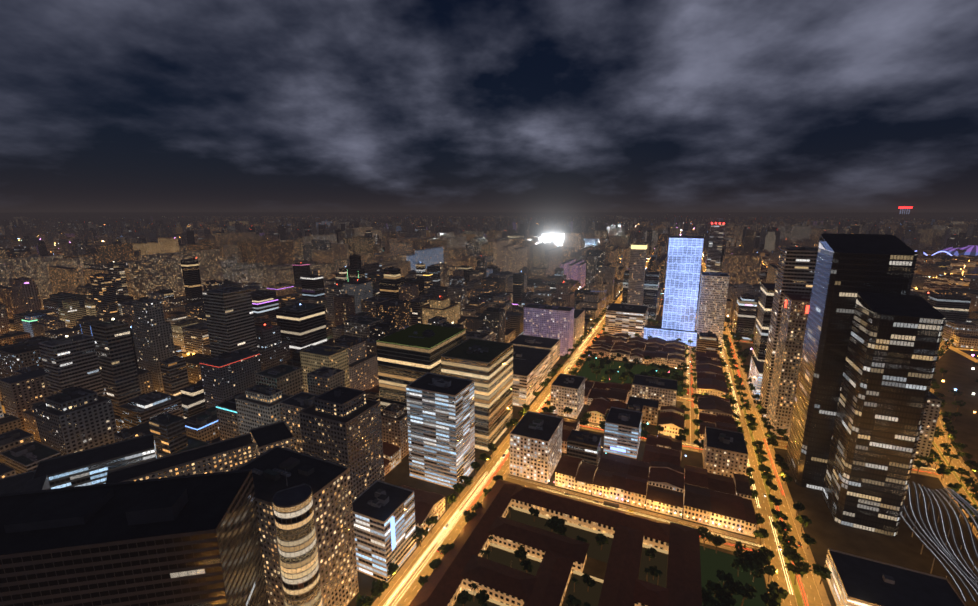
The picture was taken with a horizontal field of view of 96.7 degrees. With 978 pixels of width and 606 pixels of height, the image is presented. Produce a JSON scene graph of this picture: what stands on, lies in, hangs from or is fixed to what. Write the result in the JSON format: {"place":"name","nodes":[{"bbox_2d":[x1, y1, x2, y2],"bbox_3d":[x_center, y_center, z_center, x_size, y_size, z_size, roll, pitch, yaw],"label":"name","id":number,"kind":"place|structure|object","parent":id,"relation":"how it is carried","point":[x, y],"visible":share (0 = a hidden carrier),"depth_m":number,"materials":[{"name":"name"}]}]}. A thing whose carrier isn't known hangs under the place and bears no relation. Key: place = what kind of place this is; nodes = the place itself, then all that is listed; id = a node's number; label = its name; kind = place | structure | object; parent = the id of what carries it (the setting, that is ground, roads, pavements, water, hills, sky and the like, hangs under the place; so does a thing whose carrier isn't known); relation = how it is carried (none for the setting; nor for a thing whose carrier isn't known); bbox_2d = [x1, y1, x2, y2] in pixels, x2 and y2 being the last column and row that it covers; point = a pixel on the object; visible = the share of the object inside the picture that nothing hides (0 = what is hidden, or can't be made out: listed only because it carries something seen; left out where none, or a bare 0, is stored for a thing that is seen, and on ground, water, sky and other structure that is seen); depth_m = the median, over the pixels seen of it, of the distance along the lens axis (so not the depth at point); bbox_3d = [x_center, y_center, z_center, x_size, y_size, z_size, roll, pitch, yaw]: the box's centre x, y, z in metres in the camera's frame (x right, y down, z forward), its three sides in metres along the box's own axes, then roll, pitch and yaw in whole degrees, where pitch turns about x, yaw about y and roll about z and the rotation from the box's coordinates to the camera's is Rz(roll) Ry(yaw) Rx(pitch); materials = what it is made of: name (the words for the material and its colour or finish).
{"place":"outdoors","nodes":[
{"label":"outdoors","id":0,"kind":"place"},
{"bbox_2d":[0,214,327,220],"bbox_3d":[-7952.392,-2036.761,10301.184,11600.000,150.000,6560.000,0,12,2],"label":"hills","id":1,"kind":"structure","parent":0,"point":[86,216],"depth_m":8958.56,"materials":[{"name":"black soil"}]},
{"bbox_2d":[0,212,977,605],"bbox_3d":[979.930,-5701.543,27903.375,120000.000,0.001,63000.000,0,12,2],"label":"terrain","id":2,"kind":"structure","parent":0,"point":[824,530],"depth_m":378.01,"materials":[{"name":"brown soil"}]},
{"bbox_2d":[0,206,965,605],"bbox_3d":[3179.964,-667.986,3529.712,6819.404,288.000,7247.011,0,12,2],"label":"buildings","id":3,"kind":"structure","parent":2,"relation":"on","point":[846,342],"depth_m":301.78,"materials":[{"name":"black glass"}]},
{"bbox_2d":[0,231,977,605],"bbox_3d":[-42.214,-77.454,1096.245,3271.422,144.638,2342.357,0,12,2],"label":"city buildings","id":4,"kind":"structure","parent":2,"relation":"on","point":[104,337],"depth_m":512.20,"materials":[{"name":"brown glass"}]},
{"bbox_2d":[0,214,977,273],"bbox_3d":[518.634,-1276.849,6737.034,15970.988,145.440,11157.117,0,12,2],"label":"city buildings","id":5,"kind":"structure","parent":2,"relation":"on","point":[765,236],"depth_m":3305.40,"materials":[{"name":"grey glass"}]},
{"bbox_2d":[362,283,977,605],"bbox_3d":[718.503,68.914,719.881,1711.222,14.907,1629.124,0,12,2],"label":"tree trunks and limbs","id":6,"kind":"object","parent":2,"relation":"on","point":[751,435],"visible":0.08,"depth_m":412.06,"materials":[{"name":"brown wood"}]},
{"bbox_2d":[355,275,977,605],"bbox_3d":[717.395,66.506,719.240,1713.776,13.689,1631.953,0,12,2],"label":"tree foliage","id":7,"kind":"object","parent":6,"relation":"attached to","point":[756,560],"visible":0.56,"depth_m":339.09,"materials":[{"name":"green plant"}]},
{"bbox_2d":[371,277,977,605],"bbox_3d":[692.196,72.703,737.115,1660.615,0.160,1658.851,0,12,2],"label":"road","id":8,"kind":"structure","parent":2,"relation":"on","point":[712,561],"depth_m":322.87,"materials":[{"name":"grey asphalt"}]},
{"bbox_2d":[383,317,974,605],"bbox_3d":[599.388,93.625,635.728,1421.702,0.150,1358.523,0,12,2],"label":"traffic light trails","id":9,"kind":"object","parent":8,"relation":"on","point":[575,496],"visible":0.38,"depth_m":330.57,"materials":[{"name":"yellow"}]},
{"bbox_2d":[392,316,977,605],"bbox_3d":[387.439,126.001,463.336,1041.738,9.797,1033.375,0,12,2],"label":"trees","id":10,"kind":"object","parent":2,"relation":"on","point":[610,504],"visible":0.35,"depth_m":336.61,"materials":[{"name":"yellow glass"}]},
{"bbox_2d":[901,481,977,601],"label":"curved roof","id":11,"kind":"structure","parent":2,"relation":"on","point":[969,576],"depth_m":292.75,"materials":[{"name":"white metal"}]},
{"bbox_2d":[915,245,977,256],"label":"stadium","id":12,"kind":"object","parent":2,"relation":"on","point":[972,250],"depth_m":2121.43,"materials":[{"name":"purple glass"}]},
{"bbox_2d":[0,0,977,212],"label":"sky","id":13,"kind":"structure","parent":0,"point":[106,105],"materials":[{"name":"grey"}]},
{"bbox_2d":[1,224,977,412],"bbox_3d":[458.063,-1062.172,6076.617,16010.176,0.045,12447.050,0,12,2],"label":"street network","id":14,"kind":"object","parent":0,"point":[619,300],"depth_m":723.36,"materials":[{"name":"orange concrete"}]},
{"bbox_2d":[18,224,975,455],"bbox_3d":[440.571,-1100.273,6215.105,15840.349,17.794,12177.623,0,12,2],"label":"city light points","id":15,"kind":"structure","parent":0,"point":[727,316],"depth_m":915.56,"materials":[{"name":"yellow glass"}]},
{"bbox_2d":[964,266,977,278],"bbox_3d":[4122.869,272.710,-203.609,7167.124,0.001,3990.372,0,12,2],"label":"basin water","id":16,"kind":"structure","parent":0,"point":[972,270],"depth_m":1611.34,"materials":[{"name":"black liquid"}]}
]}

